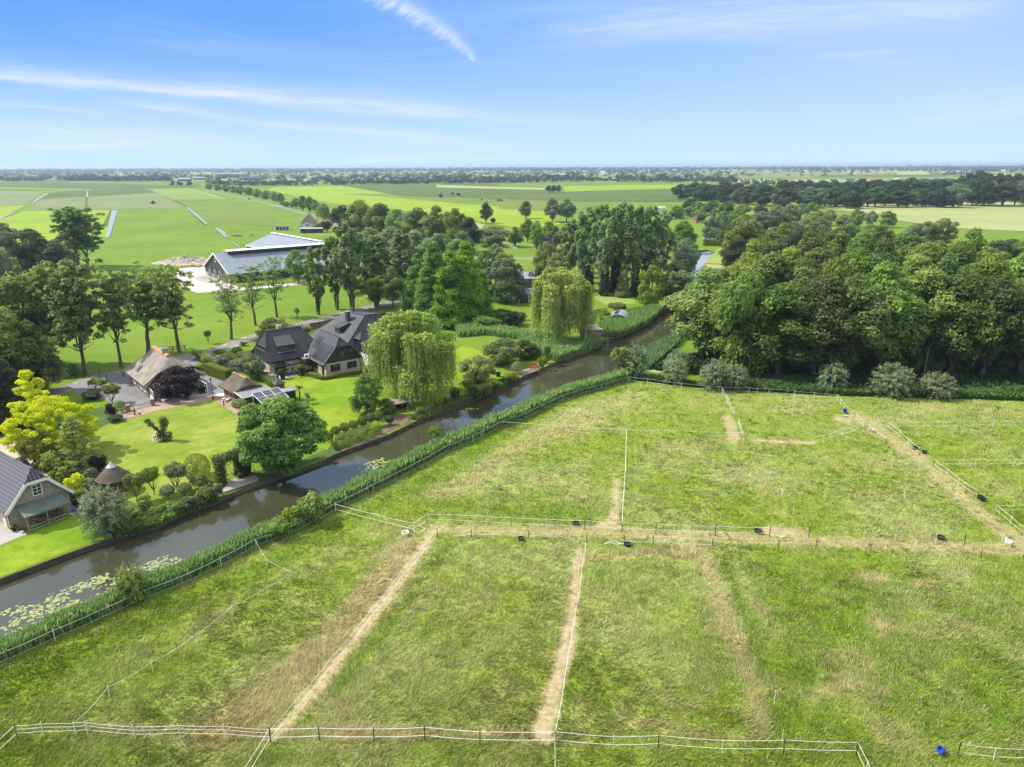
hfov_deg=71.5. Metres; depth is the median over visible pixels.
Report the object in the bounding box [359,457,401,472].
water lilies
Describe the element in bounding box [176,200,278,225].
field
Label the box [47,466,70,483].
shrub
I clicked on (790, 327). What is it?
oak tree
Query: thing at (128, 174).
field
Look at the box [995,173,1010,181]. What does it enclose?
tree
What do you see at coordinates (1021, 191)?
tree
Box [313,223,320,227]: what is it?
shrub
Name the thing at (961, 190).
tree
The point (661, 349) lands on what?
reed bed
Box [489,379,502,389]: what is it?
shrub
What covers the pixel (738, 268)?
oak tree
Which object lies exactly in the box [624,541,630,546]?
feed tub
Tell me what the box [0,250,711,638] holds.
canal water
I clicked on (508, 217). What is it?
field
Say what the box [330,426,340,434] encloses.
standard tree
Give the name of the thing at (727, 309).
oak tree
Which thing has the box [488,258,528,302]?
tree
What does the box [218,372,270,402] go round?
thatched outbuilding
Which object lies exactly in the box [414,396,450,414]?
picket fence
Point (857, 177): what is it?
field
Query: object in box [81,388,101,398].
shrub
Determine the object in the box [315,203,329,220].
tree
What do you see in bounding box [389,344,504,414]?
lawn
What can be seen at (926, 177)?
field
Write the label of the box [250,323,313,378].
black tiled house
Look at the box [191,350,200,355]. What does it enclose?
shrub
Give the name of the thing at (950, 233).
tree
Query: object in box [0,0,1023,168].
sky
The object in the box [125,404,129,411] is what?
brick pier
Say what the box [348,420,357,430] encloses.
standard tree
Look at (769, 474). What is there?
paddock fence
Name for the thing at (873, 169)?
field
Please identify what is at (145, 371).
thatched farmhouse
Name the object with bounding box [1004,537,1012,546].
plastic chair
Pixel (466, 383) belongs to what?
shrub
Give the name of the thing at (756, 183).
tree belt
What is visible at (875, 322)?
oak tree
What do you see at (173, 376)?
tree
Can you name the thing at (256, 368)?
bush
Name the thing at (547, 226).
tree
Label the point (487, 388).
shrub
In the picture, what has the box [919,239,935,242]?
oak tree
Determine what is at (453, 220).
tree
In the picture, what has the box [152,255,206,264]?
rubble heap
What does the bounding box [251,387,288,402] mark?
solar canopy
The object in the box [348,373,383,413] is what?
tree
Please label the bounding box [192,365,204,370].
hedge
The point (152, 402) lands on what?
brick pier
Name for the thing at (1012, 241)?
oak tree
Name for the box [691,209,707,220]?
tree
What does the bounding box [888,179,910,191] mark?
tree
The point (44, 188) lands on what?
field
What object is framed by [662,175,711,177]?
field
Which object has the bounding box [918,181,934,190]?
tree
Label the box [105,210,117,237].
ditch water
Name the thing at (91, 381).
shrub
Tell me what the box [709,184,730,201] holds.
tree
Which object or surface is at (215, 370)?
hedge
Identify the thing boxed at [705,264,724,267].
dry bank
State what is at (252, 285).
tree
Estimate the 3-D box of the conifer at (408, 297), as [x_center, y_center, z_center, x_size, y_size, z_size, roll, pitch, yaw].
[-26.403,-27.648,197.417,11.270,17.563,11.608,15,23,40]
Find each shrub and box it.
[28,447,44,470]
[38,450,67,470]
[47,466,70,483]
[62,472,84,489]
[63,364,81,376]
[69,489,87,504]
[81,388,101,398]
[81,478,98,494]
[83,467,98,477]
[87,378,99,388]
[88,454,107,471]
[95,379,108,385]
[104,403,116,414]
[106,414,122,421]
[122,472,144,500]
[122,507,140,518]
[135,494,152,513]
[140,466,159,494]
[143,511,154,515]
[151,504,166,513]
[159,484,174,500]
[162,460,187,491]
[165,501,184,511]
[176,482,191,495]
[180,496,198,506]
[189,473,213,489]
[194,485,216,500]
[195,351,231,368]
[213,483,222,493]
[214,354,233,365]
[226,360,236,370]
[235,351,244,359]
[266,518,289,538]
[281,505,301,525]
[296,490,323,523]
[303,326,312,332]
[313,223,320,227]
[321,220,332,231]
[326,430,333,441]
[331,441,338,449]
[337,440,344,447]
[344,437,353,446]
[352,435,359,443]
[357,430,368,441]
[363,365,372,374]
[368,430,375,437]
[374,426,382,434]
[385,415,393,423]
[416,406,425,413]
[432,400,442,406]
[449,388,460,398]
[458,379,472,390]
[468,384,483,397]
[469,315,501,326]
[480,382,492,394]
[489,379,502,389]
[504,371,516,381]
[508,311,527,325]
[511,361,522,374]
[537,356,547,368]
[541,346,550,362]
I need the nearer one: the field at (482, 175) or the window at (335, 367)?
the window at (335, 367)
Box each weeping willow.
[361,309,458,404]
[529,266,598,344]
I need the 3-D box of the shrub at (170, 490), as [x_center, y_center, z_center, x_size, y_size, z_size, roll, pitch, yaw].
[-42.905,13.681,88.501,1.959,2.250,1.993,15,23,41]
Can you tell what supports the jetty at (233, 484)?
in the canal water at (198, 530)
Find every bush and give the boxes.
[14,430,59,463]
[16,358,65,390]
[70,482,132,541]
[233,353,266,379]
[255,317,288,337]
[377,398,395,416]
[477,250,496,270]
[479,225,508,245]
[487,244,503,255]
[494,252,515,267]
[610,347,628,369]
[662,277,673,298]
[746,355,771,371]
[769,357,799,372]
[787,357,809,369]
[823,348,858,372]
[862,352,891,373]
[876,348,906,372]
[901,349,925,371]
[920,348,948,371]
[934,356,963,367]
[948,350,981,371]
[1010,348,1020,366]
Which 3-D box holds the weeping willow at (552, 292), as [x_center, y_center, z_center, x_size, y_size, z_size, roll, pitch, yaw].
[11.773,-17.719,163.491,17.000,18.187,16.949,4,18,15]
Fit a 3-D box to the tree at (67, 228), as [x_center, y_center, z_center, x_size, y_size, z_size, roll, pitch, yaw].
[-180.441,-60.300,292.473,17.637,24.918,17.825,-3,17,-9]
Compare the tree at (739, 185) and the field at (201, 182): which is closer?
the tree at (739, 185)
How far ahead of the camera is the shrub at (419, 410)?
117.83 m
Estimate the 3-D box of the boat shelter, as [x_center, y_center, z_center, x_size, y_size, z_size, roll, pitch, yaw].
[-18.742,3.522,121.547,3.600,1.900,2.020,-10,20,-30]
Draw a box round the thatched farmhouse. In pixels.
[123,345,204,396]
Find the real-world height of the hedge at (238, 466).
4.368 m
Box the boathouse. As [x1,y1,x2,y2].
[580,325,603,338]
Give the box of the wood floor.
[647,341,1023,387]
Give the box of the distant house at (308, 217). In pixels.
[301,213,316,224]
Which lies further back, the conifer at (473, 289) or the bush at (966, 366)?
the conifer at (473, 289)
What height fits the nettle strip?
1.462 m
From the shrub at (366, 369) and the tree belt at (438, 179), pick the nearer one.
the shrub at (366, 369)
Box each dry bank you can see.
[648,360,666,372]
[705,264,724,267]
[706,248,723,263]
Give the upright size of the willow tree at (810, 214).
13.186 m
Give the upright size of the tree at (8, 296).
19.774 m
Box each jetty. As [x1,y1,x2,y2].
[221,475,257,494]
[521,366,539,376]
[602,325,612,338]
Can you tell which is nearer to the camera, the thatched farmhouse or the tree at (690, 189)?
the thatched farmhouse
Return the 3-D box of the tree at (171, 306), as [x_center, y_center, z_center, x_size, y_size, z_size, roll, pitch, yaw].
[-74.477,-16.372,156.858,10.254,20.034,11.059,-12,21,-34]
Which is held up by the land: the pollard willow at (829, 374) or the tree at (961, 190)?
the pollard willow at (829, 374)
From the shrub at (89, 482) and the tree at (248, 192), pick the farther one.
the tree at (248, 192)
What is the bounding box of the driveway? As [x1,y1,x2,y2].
[68,357,223,408]
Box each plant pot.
[9,524,16,531]
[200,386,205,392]
[277,368,286,379]
[296,363,305,375]
[304,365,311,372]
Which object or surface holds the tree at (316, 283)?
on the land
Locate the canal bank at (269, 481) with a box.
[117,250,713,539]
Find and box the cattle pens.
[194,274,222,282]
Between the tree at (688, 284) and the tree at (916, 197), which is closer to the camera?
the tree at (688, 284)
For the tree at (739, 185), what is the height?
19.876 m
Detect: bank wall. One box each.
[0,536,117,584]
[327,420,417,461]
[418,371,537,423]
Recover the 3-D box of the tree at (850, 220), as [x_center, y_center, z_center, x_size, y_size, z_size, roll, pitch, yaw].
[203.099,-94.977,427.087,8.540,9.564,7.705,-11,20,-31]
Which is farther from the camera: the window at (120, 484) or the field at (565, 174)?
the field at (565, 174)
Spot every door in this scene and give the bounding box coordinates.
[1,512,7,527]
[208,267,211,276]
[213,268,217,278]
[274,362,285,373]
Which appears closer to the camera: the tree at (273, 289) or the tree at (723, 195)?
the tree at (273, 289)
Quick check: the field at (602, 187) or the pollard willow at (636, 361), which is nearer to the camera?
the pollard willow at (636, 361)
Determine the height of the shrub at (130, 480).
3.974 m
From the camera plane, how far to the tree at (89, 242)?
289.22 m
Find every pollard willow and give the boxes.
[111,562,148,606]
[618,340,651,379]
[660,355,689,385]
[666,349,691,370]
[697,357,729,392]
[719,362,748,392]
[813,361,850,387]
[866,361,918,400]
[917,371,959,400]
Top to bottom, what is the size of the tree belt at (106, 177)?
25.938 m
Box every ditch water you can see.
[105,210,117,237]
[187,207,206,223]
[215,228,227,236]
[692,252,712,271]
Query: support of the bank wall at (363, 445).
on the canal bank at (269, 481)
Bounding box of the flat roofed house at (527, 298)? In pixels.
[516,272,541,302]
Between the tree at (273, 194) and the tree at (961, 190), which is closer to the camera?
the tree at (961, 190)
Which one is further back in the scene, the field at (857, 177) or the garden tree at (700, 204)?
the field at (857, 177)
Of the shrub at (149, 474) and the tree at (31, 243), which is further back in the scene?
the tree at (31, 243)
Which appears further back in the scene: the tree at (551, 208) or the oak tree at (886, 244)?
the tree at (551, 208)
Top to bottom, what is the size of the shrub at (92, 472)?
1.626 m
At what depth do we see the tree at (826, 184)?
840.18 m
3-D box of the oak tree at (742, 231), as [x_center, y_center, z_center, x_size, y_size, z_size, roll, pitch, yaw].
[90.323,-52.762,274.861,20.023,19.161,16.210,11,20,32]
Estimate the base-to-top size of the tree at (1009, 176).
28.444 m
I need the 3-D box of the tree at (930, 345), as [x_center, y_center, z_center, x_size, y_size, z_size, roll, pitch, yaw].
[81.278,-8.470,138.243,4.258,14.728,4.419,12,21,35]
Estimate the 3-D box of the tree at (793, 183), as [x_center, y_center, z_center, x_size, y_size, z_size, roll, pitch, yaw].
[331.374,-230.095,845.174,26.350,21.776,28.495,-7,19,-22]
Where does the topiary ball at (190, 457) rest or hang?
on the lawn at (207, 429)
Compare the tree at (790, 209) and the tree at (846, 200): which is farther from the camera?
the tree at (846, 200)
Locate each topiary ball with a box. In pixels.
[114,400,125,412]
[183,453,210,479]
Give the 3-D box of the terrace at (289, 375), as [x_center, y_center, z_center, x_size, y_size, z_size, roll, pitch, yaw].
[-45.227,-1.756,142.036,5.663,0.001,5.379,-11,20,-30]
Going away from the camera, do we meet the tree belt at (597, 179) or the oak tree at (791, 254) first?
the oak tree at (791, 254)
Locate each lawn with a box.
[0,512,112,576]
[85,400,252,504]
[255,374,378,449]
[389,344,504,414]
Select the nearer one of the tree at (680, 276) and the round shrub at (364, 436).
the round shrub at (364, 436)
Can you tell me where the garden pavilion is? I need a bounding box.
[95,455,129,495]
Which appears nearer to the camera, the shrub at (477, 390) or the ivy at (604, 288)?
the shrub at (477, 390)
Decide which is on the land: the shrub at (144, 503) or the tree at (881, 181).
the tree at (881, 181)
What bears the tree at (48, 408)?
on the garden bed at (101, 415)
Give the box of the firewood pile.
[31,507,66,525]
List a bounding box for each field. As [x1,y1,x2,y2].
[0,181,199,189]
[0,187,91,189]
[0,192,39,204]
[0,205,25,216]
[0,210,110,241]
[7,180,108,181]
[25,173,101,174]
[28,189,184,209]
[41,189,154,198]
[61,180,185,185]
[80,171,184,172]
[109,173,158,174]
[122,179,204,181]
[151,188,224,199]
[174,173,228,174]
[175,181,250,183]
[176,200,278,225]
[190,171,218,172]
[205,177,279,178]
[216,179,310,180]
[216,226,288,245]
[223,171,283,172]
[244,172,303,173]
[265,174,347,176]
[267,186,386,193]
[268,181,356,183]
[281,182,606,221]
[286,176,351,178]
[288,193,498,221]
[302,172,388,173]
[343,184,498,198]
[349,174,405,175]
[361,176,431,178]
[367,181,435,183]
[390,172,453,173]
[396,170,496,171]
[436,185,545,189]
[447,174,505,175]
[447,203,560,227]
[461,172,496,173]
[461,188,708,200]
[462,180,513,182]
[474,222,483,230]
[502,170,612,171]
[506,172,561,173]
[515,173,605,175]
[524,180,623,182]
[563,184,745,191]
[575,171,661,172]
[584,175,654,177]
[608,173,723,175]
[625,180,669,182]
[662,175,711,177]
[673,180,780,182]
[701,171,740,172]
[713,175,750,177]
[723,173,770,174]
[738,177,831,179]
[742,171,839,172]
[747,169,844,170]
[755,175,816,176]
[777,172,892,174]
[789,179,886,181]
[819,175,849,176]
[821,202,1023,230]
[834,177,882,178]
[839,170,926,172]
[850,169,888,170]
[854,174,952,176]
[888,177,959,178]
[896,172,928,174]
[930,172,974,174]
[934,170,970,171]
[984,170,1023,171]
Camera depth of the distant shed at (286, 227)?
457.76 m
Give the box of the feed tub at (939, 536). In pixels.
[936,534,944,539]
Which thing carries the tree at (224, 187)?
on the land
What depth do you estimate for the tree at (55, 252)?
261.77 m
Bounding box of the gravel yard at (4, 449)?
[0,437,74,527]
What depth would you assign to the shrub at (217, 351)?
156.40 m
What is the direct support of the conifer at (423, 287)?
on the land
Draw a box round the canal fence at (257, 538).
[0,378,622,662]
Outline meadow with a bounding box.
[0,382,1023,766]
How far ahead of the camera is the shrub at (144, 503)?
85.05 m
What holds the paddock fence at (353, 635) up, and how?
on the meadow
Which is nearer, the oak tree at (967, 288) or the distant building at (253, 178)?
the oak tree at (967, 288)
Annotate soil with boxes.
[175,256,202,267]
[337,413,410,453]
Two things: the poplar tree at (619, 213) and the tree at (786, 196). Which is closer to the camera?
the poplar tree at (619, 213)
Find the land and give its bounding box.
[0,165,1023,666]
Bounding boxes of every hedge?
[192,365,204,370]
[203,362,232,380]
[209,448,241,467]
[211,459,228,485]
[231,459,254,478]
[257,373,274,387]
[307,369,362,379]
[335,422,369,440]
[703,238,721,245]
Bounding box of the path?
[121,393,247,418]
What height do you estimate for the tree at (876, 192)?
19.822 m
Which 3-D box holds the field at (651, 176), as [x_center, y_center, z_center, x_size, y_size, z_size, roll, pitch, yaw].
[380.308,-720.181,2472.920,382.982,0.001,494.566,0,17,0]
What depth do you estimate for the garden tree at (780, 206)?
548.03 m
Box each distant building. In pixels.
[178,178,191,180]
[193,177,204,179]
[229,172,244,175]
[240,177,263,179]
[541,237,557,251]
[658,206,665,209]
[693,215,698,222]
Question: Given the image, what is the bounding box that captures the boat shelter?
[390,396,413,412]
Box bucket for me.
[402,530,408,536]
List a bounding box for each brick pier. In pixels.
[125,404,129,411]
[149,398,154,405]
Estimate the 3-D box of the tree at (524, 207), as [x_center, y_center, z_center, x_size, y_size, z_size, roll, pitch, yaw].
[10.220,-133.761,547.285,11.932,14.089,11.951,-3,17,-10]
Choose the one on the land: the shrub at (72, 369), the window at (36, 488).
the shrub at (72, 369)
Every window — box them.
[31,482,42,496]
[114,482,122,490]
[278,345,293,351]
[332,364,338,371]
[349,361,354,367]
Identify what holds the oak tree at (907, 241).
on the land
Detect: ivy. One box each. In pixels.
[315,293,319,313]
[334,293,339,308]
[584,265,594,290]
[597,254,610,295]
[608,259,619,295]
[614,262,631,297]
[629,271,641,296]
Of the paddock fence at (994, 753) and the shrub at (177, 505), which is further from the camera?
the shrub at (177, 505)
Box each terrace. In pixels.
[156,391,209,402]
[272,371,296,378]
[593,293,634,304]
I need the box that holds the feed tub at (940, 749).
[936,745,945,753]
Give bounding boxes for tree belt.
[0,175,48,180]
[62,173,173,181]
[203,177,319,185]
[321,174,549,184]
[543,173,584,181]
[584,176,615,180]
[614,172,737,182]
[695,177,786,183]
[743,181,774,185]
[811,177,966,185]
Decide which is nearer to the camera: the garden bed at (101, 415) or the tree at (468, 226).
the garden bed at (101, 415)
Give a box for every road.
[35,258,532,395]
[205,190,491,258]
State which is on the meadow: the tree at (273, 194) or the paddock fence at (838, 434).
the paddock fence at (838, 434)
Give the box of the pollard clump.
[144,416,173,441]
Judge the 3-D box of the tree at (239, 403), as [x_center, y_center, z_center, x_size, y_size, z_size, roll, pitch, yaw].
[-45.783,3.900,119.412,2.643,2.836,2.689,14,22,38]
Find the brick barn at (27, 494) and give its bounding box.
[0,451,74,532]
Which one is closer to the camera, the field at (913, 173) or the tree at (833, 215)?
the tree at (833, 215)
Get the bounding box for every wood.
[0,165,1023,171]
[0,166,1023,174]
[0,173,597,180]
[1,170,1023,177]
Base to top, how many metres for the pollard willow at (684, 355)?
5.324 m
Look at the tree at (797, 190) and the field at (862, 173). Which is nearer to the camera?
the tree at (797, 190)
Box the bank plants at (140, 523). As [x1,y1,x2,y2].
[109,486,221,537]
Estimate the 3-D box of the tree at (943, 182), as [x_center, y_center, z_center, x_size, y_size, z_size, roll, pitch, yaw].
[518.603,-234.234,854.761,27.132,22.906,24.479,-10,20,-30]
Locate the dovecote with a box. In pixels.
[271,379,284,387]
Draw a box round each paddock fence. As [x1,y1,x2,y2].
[13,721,270,739]
[73,539,291,735]
[245,729,270,766]
[268,726,555,745]
[276,529,437,729]
[335,504,426,528]
[426,514,770,536]
[471,529,586,542]
[511,422,743,437]
[556,543,585,726]
[561,732,857,753]
[622,432,626,516]
[624,535,713,544]
[625,465,770,478]
[632,377,837,397]
[712,539,1023,557]
[719,558,783,738]
[743,433,805,530]
[808,527,965,544]
[812,417,863,441]
[856,742,869,766]
[856,742,960,756]
[888,420,1023,427]
[902,455,1003,539]
[933,459,978,497]
[959,742,1023,759]
[973,459,1023,466]
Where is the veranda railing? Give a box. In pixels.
[29,514,67,530]
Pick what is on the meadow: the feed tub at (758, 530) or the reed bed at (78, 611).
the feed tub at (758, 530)
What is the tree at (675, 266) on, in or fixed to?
on the land
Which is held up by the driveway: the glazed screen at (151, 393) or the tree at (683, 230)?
the glazed screen at (151, 393)
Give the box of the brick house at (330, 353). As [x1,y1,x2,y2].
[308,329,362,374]
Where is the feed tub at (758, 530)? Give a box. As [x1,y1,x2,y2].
[754,528,761,533]
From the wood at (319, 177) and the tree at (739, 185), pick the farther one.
the wood at (319, 177)
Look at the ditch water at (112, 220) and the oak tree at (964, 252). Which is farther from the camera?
the ditch water at (112, 220)
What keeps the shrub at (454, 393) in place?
on the lawn at (464, 352)
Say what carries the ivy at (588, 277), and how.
attached to the poplar tree at (582, 251)
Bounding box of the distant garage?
[298,222,313,230]
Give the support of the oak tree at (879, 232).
on the land
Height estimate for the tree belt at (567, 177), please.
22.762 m
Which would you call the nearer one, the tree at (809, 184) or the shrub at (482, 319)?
the shrub at (482, 319)
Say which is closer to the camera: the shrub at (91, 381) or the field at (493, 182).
the shrub at (91, 381)
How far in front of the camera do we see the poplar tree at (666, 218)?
235.95 m
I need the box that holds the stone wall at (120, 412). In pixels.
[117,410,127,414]
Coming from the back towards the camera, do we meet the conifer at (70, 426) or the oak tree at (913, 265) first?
the oak tree at (913, 265)
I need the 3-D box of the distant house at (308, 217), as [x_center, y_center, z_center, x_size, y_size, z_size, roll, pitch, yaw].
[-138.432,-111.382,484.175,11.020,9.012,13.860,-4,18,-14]
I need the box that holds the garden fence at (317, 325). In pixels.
[310,318,334,329]
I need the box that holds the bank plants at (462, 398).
[407,375,518,419]
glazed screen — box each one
[149,388,154,400]
[198,380,207,392]
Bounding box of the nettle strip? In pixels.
[633,372,1023,400]
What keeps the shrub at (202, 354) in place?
on the land
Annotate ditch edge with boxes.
[104,210,110,226]
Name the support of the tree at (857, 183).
on the land
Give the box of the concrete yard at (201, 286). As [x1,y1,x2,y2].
[177,267,307,292]
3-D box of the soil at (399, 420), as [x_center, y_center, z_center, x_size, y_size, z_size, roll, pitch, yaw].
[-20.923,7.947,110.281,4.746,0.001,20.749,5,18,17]
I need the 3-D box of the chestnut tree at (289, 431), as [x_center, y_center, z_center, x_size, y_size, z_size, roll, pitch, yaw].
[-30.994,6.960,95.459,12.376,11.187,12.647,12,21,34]
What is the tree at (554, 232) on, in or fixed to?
on the land
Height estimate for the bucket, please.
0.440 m
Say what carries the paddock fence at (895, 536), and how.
on the meadow
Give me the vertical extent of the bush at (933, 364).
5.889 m
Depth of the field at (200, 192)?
1038.71 m
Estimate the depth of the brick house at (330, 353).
142.41 m
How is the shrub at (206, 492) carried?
on the garden bed at (101, 415)
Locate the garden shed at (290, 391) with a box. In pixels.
[277,386,296,399]
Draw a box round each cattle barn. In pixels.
[203,243,344,282]
[245,232,332,247]
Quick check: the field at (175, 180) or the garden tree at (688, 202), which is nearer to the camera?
the garden tree at (688, 202)
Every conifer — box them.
[54,416,102,475]
[398,252,423,312]
[412,267,440,317]
[414,241,447,309]
[427,251,472,328]
[447,241,490,322]
[468,260,495,316]
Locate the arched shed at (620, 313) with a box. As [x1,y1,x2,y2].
[610,309,628,318]
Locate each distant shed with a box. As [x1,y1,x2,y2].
[274,225,289,229]
[300,228,322,232]
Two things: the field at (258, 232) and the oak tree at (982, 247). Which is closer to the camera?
the oak tree at (982, 247)
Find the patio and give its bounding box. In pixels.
[0,522,27,544]
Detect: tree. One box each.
[0,222,31,273]
[0,247,9,265]
[0,250,21,277]
[0,261,73,352]
[0,275,56,351]
[0,305,33,384]
[0,359,42,434]
[0,394,99,454]
[4,319,67,378]
[5,228,49,271]
[6,369,49,428]
[32,257,104,375]
[35,239,80,268]
[47,206,92,266]
[51,208,104,264]
[88,266,134,366]
[100,383,121,403]
[115,260,167,352]
[142,263,194,352]
[153,365,200,399]
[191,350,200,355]
[203,330,210,343]
[205,183,212,188]
[209,274,242,339]
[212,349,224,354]
[213,183,221,190]
[221,184,229,191]
[228,185,236,192]
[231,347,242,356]
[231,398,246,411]
[233,264,267,325]
[233,393,329,476]
[234,186,243,193]
[242,187,252,194]
[252,189,261,197]
[256,255,289,316]
[260,190,270,198]
[268,191,278,200]
[275,193,284,202]
[284,249,309,282]
[289,198,297,208]
[293,385,303,398]
[294,308,299,318]
[296,195,305,210]
[301,246,328,314]
[304,196,313,211]
[304,392,310,402]
[310,199,319,209]
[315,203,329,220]
[321,236,344,309]
[328,205,355,238]
[329,222,368,311]
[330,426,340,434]
[337,235,362,269]
[339,422,349,431]
[340,199,373,233]
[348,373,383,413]
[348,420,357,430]
[354,234,391,304]
[355,263,389,306]
[357,416,366,428]
[359,227,379,256]
[360,202,394,240]
[365,413,374,421]
[373,411,382,425]
[376,226,402,262]
[376,266,405,308]
[383,229,418,301]
[384,209,413,232]
[400,207,430,244]
[400,229,428,263]
[419,205,447,238]
[421,233,456,266]
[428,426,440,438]
[442,208,465,239]
[444,238,473,266]
[452,230,475,254]
[456,217,484,246]
[458,355,495,382]
[479,202,493,223]
[480,337,520,364]
[481,266,501,298]
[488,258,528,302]
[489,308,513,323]
[506,226,524,246]
[515,339,539,359]
[518,200,531,218]
[518,218,532,242]
[528,220,545,249]
[528,266,548,276]
[532,241,558,269]
[542,221,553,234]
[544,198,561,221]
[545,226,566,244]
[545,252,571,281]
[557,244,576,260]
[558,198,576,221]
[558,218,584,270]
[570,209,600,275]
[572,225,583,271]
[583,207,604,275]
[588,204,621,295]
[593,308,610,319]
[604,201,635,275]
[608,302,626,310]
[615,203,637,237]
[615,203,649,295]
[635,205,667,280]
[637,264,668,305]
[644,206,667,260]
[652,210,676,272]
[662,260,690,286]
[662,267,739,357]
[665,270,695,294]
[668,205,684,218]
[668,245,699,275]
[671,184,689,198]
[671,237,701,266]
[674,220,698,243]
[680,278,703,309]
[681,198,696,210]
[682,182,700,199]
[684,206,696,216]
[691,202,707,211]
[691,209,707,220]
[692,183,711,200]
[696,184,714,200]
[700,271,786,375]
[701,217,724,238]
[703,201,719,212]
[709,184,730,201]
[710,209,721,216]
[711,269,732,286]
[713,180,734,188]
[715,213,731,230]
[716,185,740,201]
[716,224,734,247]
[717,202,735,213]
[718,222,765,257]
[719,237,750,267]
[721,211,734,223]
[726,238,771,285]
[729,187,744,203]
[730,209,743,218]
[731,214,756,225]
[735,182,749,189]
[735,203,751,213]
[736,282,818,374]
[738,189,755,203]
[743,219,764,230]
[744,250,791,316]
[745,227,766,238]
[746,184,758,190]
[749,190,766,205]
[750,185,776,205]
[750,211,775,230]
[751,212,770,228]
[752,231,782,252]
[753,205,768,212]
[755,239,787,256]
[765,227,777,235]
[767,209,784,226]
[769,204,786,216]
[771,185,784,190]
[771,188,799,206]
[771,190,792,203]
[776,180,791,188]
[776,222,796,238]
[779,246,816,282]
[779,257,815,291]
[780,204,799,225]
[782,181,804,192]
[782,227,822,250]
[782,275,864,375]
[788,187,807,205]
[789,221,804,227]
[791,229,830,257]
[792,180,807,188]
[792,203,809,221]
[795,187,822,204]
[799,222,824,236]
[800,212,820,226]
[803,180,817,188]
[803,216,829,227]
[803,255,859,344]
[804,246,838,275]
[806,202,819,210]
[809,187,829,205]
[810,225,831,234]
[811,210,829,218]
[812,216,831,230]
[813,180,831,189]
[822,231,848,252]
[824,209,837,221]
[825,273,900,371]
[826,187,844,206]
[826,227,841,236]
[827,230,854,272]
[830,180,844,188]
[832,225,857,247]
[834,214,850,224]
[835,185,856,204]
[836,191,866,207]
[839,230,883,266]
[841,181,856,191]
[842,217,856,226]
[847,246,874,275]
[848,225,861,234]
[848,251,905,345]
[848,259,927,363]
[850,181,865,192]
[850,208,865,225]
[853,178,873,192]
[862,224,878,229]
[863,189,878,206]
[865,180,882,187]
[865,211,878,223]
[867,186,888,206]
[868,225,896,250]
[872,236,903,270]
[874,179,888,186]
[878,185,897,205]
[878,211,897,225]
[880,230,922,263]
[882,224,892,234]
[883,180,899,193]
[886,190,913,206]
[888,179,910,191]
[892,266,976,356]
[897,191,921,207]
[899,253,938,295]
[901,223,930,239]
[902,177,923,191]
[902,241,943,271]
[910,182,932,191]
[911,189,926,205]
[916,188,934,206]
[917,221,937,240]
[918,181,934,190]
[918,269,1017,373]
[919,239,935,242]
[921,306,945,373]
[925,187,955,207]
[925,190,948,206]
[928,180,942,190]
[931,218,958,241]
[932,241,949,255]
[934,179,952,188]
[934,239,984,274]
[937,257,966,281]
[944,179,960,187]
[945,183,972,206]
[945,227,998,262]
[958,173,980,184]
[958,181,975,204]
[959,274,1023,374]
[962,178,987,205]
[967,170,990,180]
[970,253,1017,298]
[975,177,997,205]
[985,174,1000,183]
[986,251,1012,260]
[988,180,998,204]
[989,240,1020,263]
[991,181,1018,205]
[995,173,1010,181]
[997,278,1023,372]
[1001,174,1016,182]
[1001,239,1019,245]
[1006,179,1023,204]
[1006,252,1023,347]
[1010,173,1023,181]
[1012,239,1023,258]
[1015,180,1023,205]
[1018,187,1023,199]
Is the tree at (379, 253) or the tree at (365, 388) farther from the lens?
the tree at (379, 253)
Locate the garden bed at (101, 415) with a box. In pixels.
[21,407,410,523]
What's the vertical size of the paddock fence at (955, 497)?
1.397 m
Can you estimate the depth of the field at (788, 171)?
3551.46 m
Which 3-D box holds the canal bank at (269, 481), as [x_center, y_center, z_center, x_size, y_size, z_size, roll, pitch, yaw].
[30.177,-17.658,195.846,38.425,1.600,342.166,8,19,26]
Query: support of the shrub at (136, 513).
on the garden bed at (101, 415)
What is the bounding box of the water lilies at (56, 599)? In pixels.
[0,555,182,634]
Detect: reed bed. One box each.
[0,368,627,662]
[455,321,603,361]
[598,302,662,338]
[640,329,682,367]
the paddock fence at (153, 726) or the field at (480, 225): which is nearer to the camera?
the paddock fence at (153, 726)
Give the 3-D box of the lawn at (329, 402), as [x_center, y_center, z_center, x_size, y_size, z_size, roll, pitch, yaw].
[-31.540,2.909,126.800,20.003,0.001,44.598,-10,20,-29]
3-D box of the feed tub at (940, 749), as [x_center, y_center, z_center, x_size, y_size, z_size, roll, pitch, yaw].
[30.311,25.869,50.130,0.344,0.703,0.569,19,15,-9]
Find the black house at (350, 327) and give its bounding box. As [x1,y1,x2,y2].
[310,311,401,364]
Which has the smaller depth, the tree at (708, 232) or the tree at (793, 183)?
the tree at (708, 232)
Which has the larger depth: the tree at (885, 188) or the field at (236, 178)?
the field at (236, 178)
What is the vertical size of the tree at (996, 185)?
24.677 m
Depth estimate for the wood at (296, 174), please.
2815.56 m
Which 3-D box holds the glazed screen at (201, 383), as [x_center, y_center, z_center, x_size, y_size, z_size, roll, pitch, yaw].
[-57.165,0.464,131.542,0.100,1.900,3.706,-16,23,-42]
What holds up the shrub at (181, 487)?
on the land
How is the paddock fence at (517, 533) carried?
on the meadow
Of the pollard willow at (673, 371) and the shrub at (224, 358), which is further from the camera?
the shrub at (224, 358)

